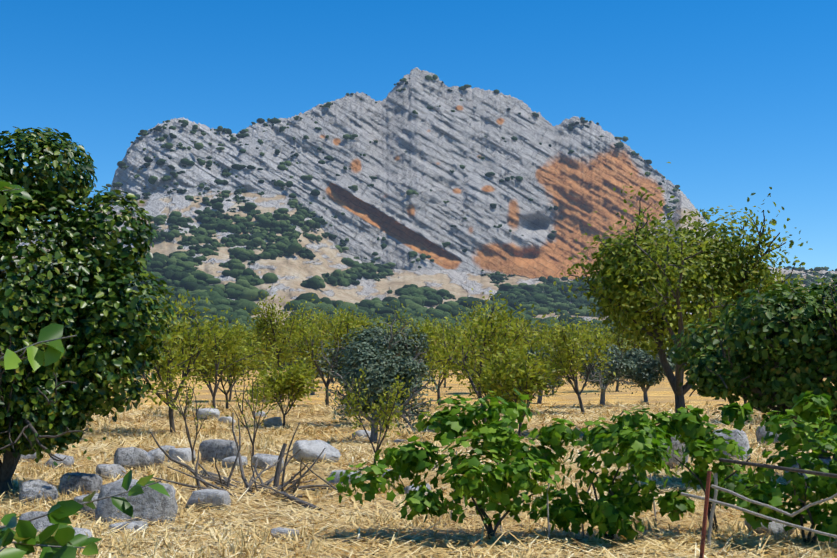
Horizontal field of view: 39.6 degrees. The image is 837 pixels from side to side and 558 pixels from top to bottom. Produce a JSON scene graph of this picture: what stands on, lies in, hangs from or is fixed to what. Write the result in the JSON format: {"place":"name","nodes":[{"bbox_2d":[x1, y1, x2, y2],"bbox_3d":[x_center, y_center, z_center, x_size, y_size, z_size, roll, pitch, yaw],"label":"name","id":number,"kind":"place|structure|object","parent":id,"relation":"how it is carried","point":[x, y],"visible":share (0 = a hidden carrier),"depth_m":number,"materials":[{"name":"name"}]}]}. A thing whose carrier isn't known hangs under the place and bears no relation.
{"place":"outdoors","nodes":[
{"label":"outdoors","id":0,"kind":"place"},
{"bbox_2d":[0,181,169,557],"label":"leaves","id":1,"kind":"object","parent":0,"point":[60,532],"depth_m":3.07,"materials":[{"name":"green plant"}]},
{"bbox_2d":[0,67,836,557],"bbox_3d":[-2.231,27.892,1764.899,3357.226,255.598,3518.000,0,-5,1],"label":"terrain","id":2,"kind":"structure","parent":0,"point":[438,143],"depth_m":839.02,"materials":[{"name":"grey stone"}]},
{"bbox_2d":[150,354,186,383],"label":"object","id":3,"kind":"object","parent":2,"relation":"on","point":[165,365],"depth_m":98.20,"materials":[{"name":"green plant"}]},
{"bbox_2d":[208,322,268,401],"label":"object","id":4,"kind":"object","parent":2,"relation":"on","point":[248,349],"depth_m":78.72,"materials":[{"name":"green plant"}]},
{"bbox_2d":[232,317,267,379],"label":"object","id":5,"kind":"object","parent":2,"relation":"on","point":[243,334],"depth_m":128.24,"materials":[{"name":"green plant"}]},
{"bbox_2d":[247,325,298,381],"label":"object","id":6,"kind":"object","parent":2,"relation":"on","point":[282,353],"depth_m":100.78,"materials":[{"name":"green plant"}]},
{"bbox_2d":[242,286,335,399],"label":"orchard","id":7,"kind":"object","parent":2,"relation":"on","point":[288,323],"depth_m":79.18,"materials":[{"name":"green plant"}]},
{"bbox_2d":[284,344,333,394],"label":"olive","id":8,"kind":"object","parent":2,"relation":"on","point":[322,371],"depth_m":91.15,"materials":[{"name":"green plant"}]},
{"bbox_2d":[278,305,366,406],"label":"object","id":9,"kind":"object","parent":2,"relation":"on","point":[342,330],"depth_m":68.20,"materials":[{"name":"green plant"}]},
{"bbox_2d":[297,319,362,381],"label":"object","id":10,"kind":"object","parent":2,"relation":"on","point":[326,338],"depth_m":121.72,"materials":[{"name":"green plant"}]},
{"bbox_2d":[306,301,383,348],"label":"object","id":11,"kind":"object","parent":2,"relation":"on","point":[361,322],"depth_m":149.02,"materials":[{"name":"green plant"}]},
{"bbox_2d":[306,309,433,424],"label":"olive","id":12,"kind":"object","parent":2,"relation":"on","point":[366,335],"depth_m":44.46,"materials":[{"name":"green plant"}]},
{"bbox_2d":[364,308,414,341],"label":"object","id":13,"kind":"object","parent":2,"relation":"on","point":[382,325],"depth_m":77.51,"materials":[{"name":"green plant"}]},
{"bbox_2d":[0,74,836,335],"bbox_3d":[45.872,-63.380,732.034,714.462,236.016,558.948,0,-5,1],"label":"slope shrubs","id":14,"kind":"object","parent":2,"relation":"on","point":[180,272],"visible":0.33,"depth_m":692.69,"materials":[{"name":"green plant"}]},
{"bbox_2d":[393,314,455,373],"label":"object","id":15,"kind":"object","parent":2,"relation":"on","point":[435,330],"depth_m":127.03,"materials":[{"name":"green plant"}]},
{"bbox_2d":[413,320,438,332],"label":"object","id":16,"kind":"object","parent":2,"relation":"on","point":[423,324],"depth_m":147.09,"materials":[{"name":"green plant"}]},
{"bbox_2d":[147,326,718,369],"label":"valley trees","id":17,"kind":"object","parent":2,"relation":"on","point":[407,330],"depth_m":170.41,"materials":[{"name":"green plant"}]},
{"bbox_2d":[381,301,489,404],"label":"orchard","id":18,"kind":"object","parent":2,"relation":"on","point":[426,329],"depth_m":66.29,"materials":[{"name":"green plant"}]},
{"bbox_2d":[433,332,464,387],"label":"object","id":19,"kind":"object","parent":2,"relation":"on","point":[452,338],"depth_m":107.63,"materials":[{"name":"green plant"}]},
{"bbox_2d":[460,346,488,392],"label":"olive","id":20,"kind":"object","parent":2,"relation":"on","point":[468,368],"depth_m":93.89,"materials":[{"name":"green plant"}]},
{"bbox_2d":[425,288,550,422],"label":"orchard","id":21,"kind":"object","parent":2,"relation":"on","point":[510,342],"depth_m":40.48,"materials":[{"name":"green plant"}]},
{"bbox_2d":[458,293,544,343],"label":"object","id":22,"kind":"object","parent":2,"relation":"on","point":[530,331],"depth_m":147.94,"materials":[{"name":"green plant"}]},
{"bbox_2d":[468,338,563,437],"bbox_3d":[3.011,3.422,35.831,3.063,3.225,3.083,0,-5,1],"label":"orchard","id":23,"kind":"object","parent":2,"relation":"on","point":[520,376],"depth_m":35.55,"materials":[{"name":"green plant"}]},
{"bbox_2d":[509,345,577,403],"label":"olive","id":24,"kind":"object","parent":2,"relation":"on","point":[531,351],"depth_m":73.74,"materials":[{"name":"green plant"}]},
{"bbox_2d":[513,317,585,394],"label":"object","id":25,"kind":"object","parent":2,"relation":"on","point":[548,329],"depth_m":89.86,"materials":[{"name":"green plant"}]},
{"bbox_2d":[528,323,588,345],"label":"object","id":26,"kind":"object","parent":2,"relation":"on","point":[544,335],"depth_m":120.11,"materials":[{"name":"green plant"}]},
{"bbox_2d":[547,320,594,340],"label":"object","id":27,"kind":"object","parent":2,"relation":"on","point":[580,328],"depth_m":153.39,"materials":[{"name":"green plant"}]},
{"bbox_2d":[532,312,622,414],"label":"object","id":28,"kind":"object","parent":2,"relation":"on","point":[565,356],"depth_m":57.27,"materials":[{"name":"green plant"}]},
{"bbox_2d":[573,342,637,406],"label":"olive","id":29,"kind":"object","parent":2,"relation":"on","point":[630,367],"depth_m":66.76,"materials":[{"name":"green plant"}]},
{"bbox_2d":[584,312,647,391],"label":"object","id":30,"kind":"object","parent":2,"relation":"on","point":[614,336],"depth_m":97.52,"materials":[{"name":"green plant"}]},
{"bbox_2d":[618,346,675,404],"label":"olive","id":31,"kind":"object","parent":2,"relation":"on","point":[639,355],"depth_m":70.61,"materials":[{"name":"green plant"}]},
{"bbox_2d":[630,336,672,361],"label":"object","id":32,"kind":"object","parent":2,"relation":"on","point":[649,346],"depth_m":120.12,"materials":[{"name":"green plant"}]},
{"bbox_2d":[641,314,686,345],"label":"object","id":33,"kind":"object","parent":2,"relation":"on","point":[667,335],"depth_m":135.72,"materials":[{"name":"green plant"}]},
{"bbox_2d":[553,162,817,412],"bbox_3d":[8.796,0.791,36.968,8.652,8.602,9.914,0,-5,1],"label":"tree","id":34,"kind":"object","parent":2,"relation":"on","point":[614,277],"depth_m":36.68,"materials":[{"name":"green plant"}]},
{"bbox_2d":[0,397,836,557],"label":"straw ground","id":35,"kind":"structure","parent":0,"point":[741,543],"depth_m":15.11,"materials":[{"name":"plant"}]},
{"bbox_2d":[19,452,41,461],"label":"rock","id":36,"kind":"object","parent":35,"relation":"on","point":[30,457],"visible":0.06,"depth_m":25.83,"materials":[{"name":"grey stone"}]},
{"bbox_2d":[19,511,53,534],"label":"rock","id":37,"kind":"object","parent":35,"relation":"on","point":[41,524],"visible":0.23,"depth_m":13.53,"materials":[{"name":"grey stone"}]},
{"bbox_2d":[19,479,57,505],"bbox_3d":[-5.457,3.095,16.702,0.539,0.436,0.412,2,-5,-18],"label":"rock","id":38,"kind":"object","parent":35,"relation":"on","point":[30,488],"visible":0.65,"depth_m":16.57,"materials":[{"name":"grey stone"}]},
{"bbox_2d":[46,453,73,468],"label":"rock","id":39,"kind":"object","parent":35,"relation":"on","point":[68,460],"visible":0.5,"depth_m":24.70,"materials":[{"name":"grey stone"}]},
{"bbox_2d":[59,472,102,496],"bbox_3d":[-5.126,3.145,17.667,0.587,0.407,0.442,0,-5,1],"label":"rock","id":40,"kind":"object","parent":35,"relation":"on","point":[90,482],"visible":0.62,"depth_m":17.49,"materials":[{"name":"grey stone"}]},
{"bbox_2d":[73,527,92,537],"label":"rock","id":41,"kind":"object","parent":35,"relation":"on","point":[82,531],"visible":0.12,"depth_m":12.67,"materials":[{"name":"grey stone"}]},
{"bbox_2d":[74,493,98,517],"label":"rock","id":42,"kind":"object","parent":35,"relation":"on","point":[85,508],"visible":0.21,"depth_m":15.25,"materials":[{"name":"grey stone"}]},
{"bbox_2d":[0,126,176,496],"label":"tree","id":43,"kind":"object","parent":35,"relation":"on","point":[101,270],"depth_m":17.66,"materials":[{"name":"green plant"}]},
{"bbox_2d":[77,371,138,439],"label":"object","id":44,"kind":"object","parent":35,"relation":"on","point":[113,390],"depth_m":34.93,"materials":[{"name":"green plant"}]},
{"bbox_2d":[96,464,126,480],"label":"rock","id":45,"kind":"object","parent":35,"relation":"on","point":[101,469],"visible":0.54,"depth_m":21.13,"materials":[{"name":"grey stone"}]},
{"bbox_2d":[108,521,148,533],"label":"rock","id":46,"kind":"object","parent":35,"relation":"on","point":[136,525],"visible":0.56,"depth_m":13.74,"materials":[{"name":"grey stone"}]},
{"bbox_2d":[114,447,153,470],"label":"rock","id":47,"kind":"object","parent":35,"relation":"on","point":[129,457],"visible":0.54,"depth_m":24.06,"materials":[{"name":"grey stone"}]},
{"bbox_2d":[95,478,177,525],"bbox_3d":[-3.557,2.878,14.787,0.988,0.680,0.760,0,-5,1],"label":"rock","id":48,"kind":"object","parent":35,"relation":"on","point":[149,503],"visible":0.54,"depth_m":14.50,"materials":[{"name":"grey stone"}]},
{"bbox_2d":[149,448,164,466],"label":"rock","id":49,"kind":"object","parent":35,"relation":"on","point":[157,453],"visible":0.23,"depth_m":25.02,"materials":[{"name":"grey stone"}]},
{"bbox_2d":[161,445,174,453],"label":"rock","id":50,"kind":"object","parent":35,"relation":"on","point":[166,448],"visible":0.19,"depth_m":27.75,"materials":[{"name":"grey stone"}]},
{"bbox_2d":[112,281,230,433],"bbox_3d":[-9.237,2.677,38.914,5.693,5.180,5.144,0,-5,1],"label":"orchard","id":51,"kind":"object","parent":35,"relation":"on","point":[175,334],"depth_m":38.77,"materials":[{"name":"green plant"}]},
{"bbox_2d":[168,448,195,463],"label":"rock","id":52,"kind":"object","parent":35,"relation":"on","point":[184,454],"visible":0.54,"depth_m":25.83,"materials":[{"name":"grey stone"}]},
{"bbox_2d":[163,373,219,467],"bbox_3d":[-4.804,2.966,23.977,1.288,2.071,1.282,0,-5,1],"label":"sapling","id":53,"kind":"object","parent":35,"relation":"on","point":[186,427],"depth_m":24.09,"materials":[{"name":"green plant"}]},
{"bbox_2d":[185,489,230,509],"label":"rock","id":54,"kind":"object","parent":35,"relation":"on","point":[216,497],"visible":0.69,"depth_m":15.96,"materials":[{"name":"grey stone"}]},
{"bbox_2d":[196,408,219,420],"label":"rock","id":55,"kind":"object","parent":35,"relation":"on","point":[213,413],"visible":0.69,"depth_m":50.44,"materials":[{"name":"grey stone"}]},
{"bbox_2d":[199,439,237,463],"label":"rock","id":56,"kind":"object","parent":35,"relation":"on","point":[209,449],"visible":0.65,"depth_m":25.64,"materials":[{"name":"grey stone"}]},
{"bbox_2d":[172,308,278,408],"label":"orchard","id":57,"kind":"object","parent":35,"relation":"on","point":[229,348],"depth_m":54.23,"materials":[{"name":"green plant"}]},
{"bbox_2d":[171,324,282,408],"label":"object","id":58,"kind":"object","parent":35,"relation":"on","point":[241,365],"depth_m":62.63,"materials":[{"name":"green plant"}]},
{"bbox_2d":[218,416,235,422],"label":"rock","id":59,"kind":"object","parent":35,"relation":"on","point":[223,419],"visible":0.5,"depth_m":46.61,"materials":[{"name":"grey stone"}]},
{"bbox_2d":[222,456,247,469],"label":"rock","id":60,"kind":"object","parent":35,"relation":"on","point":[231,459],"visible":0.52,"depth_m":23.10,"materials":[{"name":"grey stone"}]},
{"bbox_2d":[216,362,284,456],"bbox_3d":[-3.689,2.987,25.696,1.433,2.317,1.295,0,-5,1],"label":"sapling","id":61,"kind":"object","parent":35,"relation":"on","point":[258,425],"depth_m":25.55,"materials":[{"name":"green plant"}]},
{"bbox_2d":[106,413,397,555],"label":"dead branches","id":62,"kind":"object","parent":35,"relation":"on","point":[225,482],"visible":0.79,"depth_m":18.17,"materials":[{"name":"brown wood"}]},
{"bbox_2d":[255,411,266,417],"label":"rock","id":63,"kind":"object","parent":35,"relation":"on","point":[259,413],"visible":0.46,"depth_m":54.25,"materials":[{"name":"grey stone"}]},
{"bbox_2d":[252,453,283,471],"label":"rock","id":64,"kind":"object","parent":35,"relation":"on","point":[268,459],"visible":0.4,"depth_m":22.64,"materials":[{"name":"grey stone"}]},
{"bbox_2d":[263,417,281,427],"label":"rock","id":65,"kind":"object","parent":35,"relation":"on","point":[274,421],"visible":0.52,"depth_m":42.11,"materials":[{"name":"grey stone"}]},
{"bbox_2d":[270,527,298,539],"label":"rock","id":66,"kind":"object","parent":35,"relation":"on","point":[282,530],"visible":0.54,"depth_m":13.29,"materials":[{"name":"grey stone"}]},
{"bbox_2d":[244,357,326,427],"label":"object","id":67,"kind":"object","parent":35,"relation":"on","point":[296,371],"depth_m":41.59,"materials":[{"name":"green plant"}]},
{"bbox_2d":[293,440,340,463],"bbox_3d":[-2.208,3.792,25.149,1.007,0.624,0.722,2,-5,-17],"label":"rock","id":68,"kind":"object","parent":35,"relation":"on","point":[310,450],"visible":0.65,"depth_m":24.89,"materials":[{"name":"grey stone"}]},
{"bbox_2d":[326,470,361,486],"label":"rock","id":69,"kind":"object","parent":35,"relation":"on","point":[336,478],"visible":0.27,"depth_m":19.40,"materials":[{"name":"grey stone"}]},
{"bbox_2d":[352,430,370,439],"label":"rock","id":70,"kind":"object","parent":35,"relation":"on","point":[359,433],"visible":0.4,"depth_m":36.20,"materials":[{"name":"grey stone"}]},
{"bbox_2d":[333,367,418,462],"bbox_3d":[-0.814,2.772,22.612,1.710,2.134,1.414,0,-5,1],"label":"young tree","id":71,"kind":"object","parent":35,"relation":"on","point":[374,406],"depth_m":22.51,"materials":[{"name":"green plant"}]},
{"bbox_2d":[311,342,446,444],"bbox_3d":[-1.108,3.341,33.795,3.916,3.047,3.812,0,-5,1],"label":"olive tree","id":72,"kind":"object","parent":35,"relation":"on","point":[369,360],"depth_m":33.30,"materials":[{"name":"green plant"}]},
{"bbox_2d":[358,322,442,387],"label":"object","id":73,"kind":"object","parent":35,"relation":"on","point":[432,375],"depth_m":58.27,"materials":[{"name":"green plant"}]},
{"bbox_2d":[394,439,412,444],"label":"rock","id":74,"kind":"object","parent":35,"relation":"on","point":[397,441],"visible":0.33,"depth_m":32.47,"materials":[{"name":"grey stone"}]},
{"bbox_2d":[404,484,430,493],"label":"rock","id":75,"kind":"object","parent":35,"relation":"on","point":[412,489],"visible":0.25,"depth_m":18.28,"materials":[{"name":"grey stone"}]},
{"bbox_2d":[467,358,517,404],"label":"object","id":76,"kind":"object","parent":35,"relation":"on","point":[473,380],"depth_m":55.30,"materials":[{"name":"green plant"}]},
{"bbox_2d":[326,388,836,545],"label":"vine","id":77,"kind":"object","parent":35,"relation":"on","point":[642,448],"depth_m":13.08,"materials":[{"name":"green plant"}]},
{"bbox_2d":[719,458,836,477],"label":"dark pipe","id":78,"kind":"object","parent":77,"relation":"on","point":[778,467],"visible":1,"depth_m":12.25,"materials":[{"name":"black metal"}]},
{"bbox_2d":[450,451,836,547],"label":"vine stakes and rails","id":79,"kind":"object","parent":35,"relation":"on","point":[716,487],"visible":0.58,"depth_m":11.26,"materials":[{"name":"grey wood"}]},
{"bbox_2d":[631,435,687,468],"bbox_3d":[5.122,3.716,24.658,1.177,1.195,1.007,1,-5,-14],"label":"rock","id":80,"kind":"object","parent":35,"relation":"on","point":[676,444],"visible":0.21,"depth_m":24.25,"materials":[{"name":"grey stone"}]},
{"bbox_2d":[699,471,711,557],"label":"metal post","id":81,"kind":"object","parent":35,"relation":"on","point":[705,513],"visible":1,"depth_m":11.22,"materials":[{"name":"brown metal"}]},
{"bbox_2d":[713,429,749,460],"bbox_3d":[7.096,3.886,26.394,0.832,0.949,0.630,-2,-5,21],"label":"rock","id":82,"kind":"object","parent":35,"relation":"on","point":[742,439],"visible":0.38,"depth_m":26.28,"materials":[{"name":"grey stone"}]},
{"bbox_2d":[666,274,836,460],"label":"tree","id":83,"kind":"object","parent":35,"relation":"on","point":[747,337],"depth_m":19.92,"materials":[{"name":"green plant"}]},
{"bbox_2d":[756,426,780,445],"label":"rock","id":84,"kind":"object","parent":35,"relation":"on","point":[761,433],"visible":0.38,"depth_m":32.55,"materials":[{"name":"grey stone"}]},
{"bbox_2d":[744,518,794,538],"bbox_3d":[4.162,2.972,13.701,0.529,0.306,0.427,2,-5,-23],"label":"rock","id":85,"kind":"object","parent":35,"relation":"on","point":[777,528],"visible":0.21,"depth_m":13.54,"materials":[{"name":"grey stone"}]},
{"bbox_2d":[784,458,831,491],"bbox_3d":[6.521,3.321,19.283,0.853,0.730,0.671,2,-5,-21],"label":"rock","id":86,"kind":"object","parent":35,"relation":"on","point":[824,461],"visible":0.04,"depth_m":19.16,"materials":[{"name":"grey stone"}]},
{"bbox_2d":[0,0,836,270],"label":"sky","id":87,"kind":"structure","parent":0,"point":[739,97],"materials":[{"name":"blue"}]}
]}

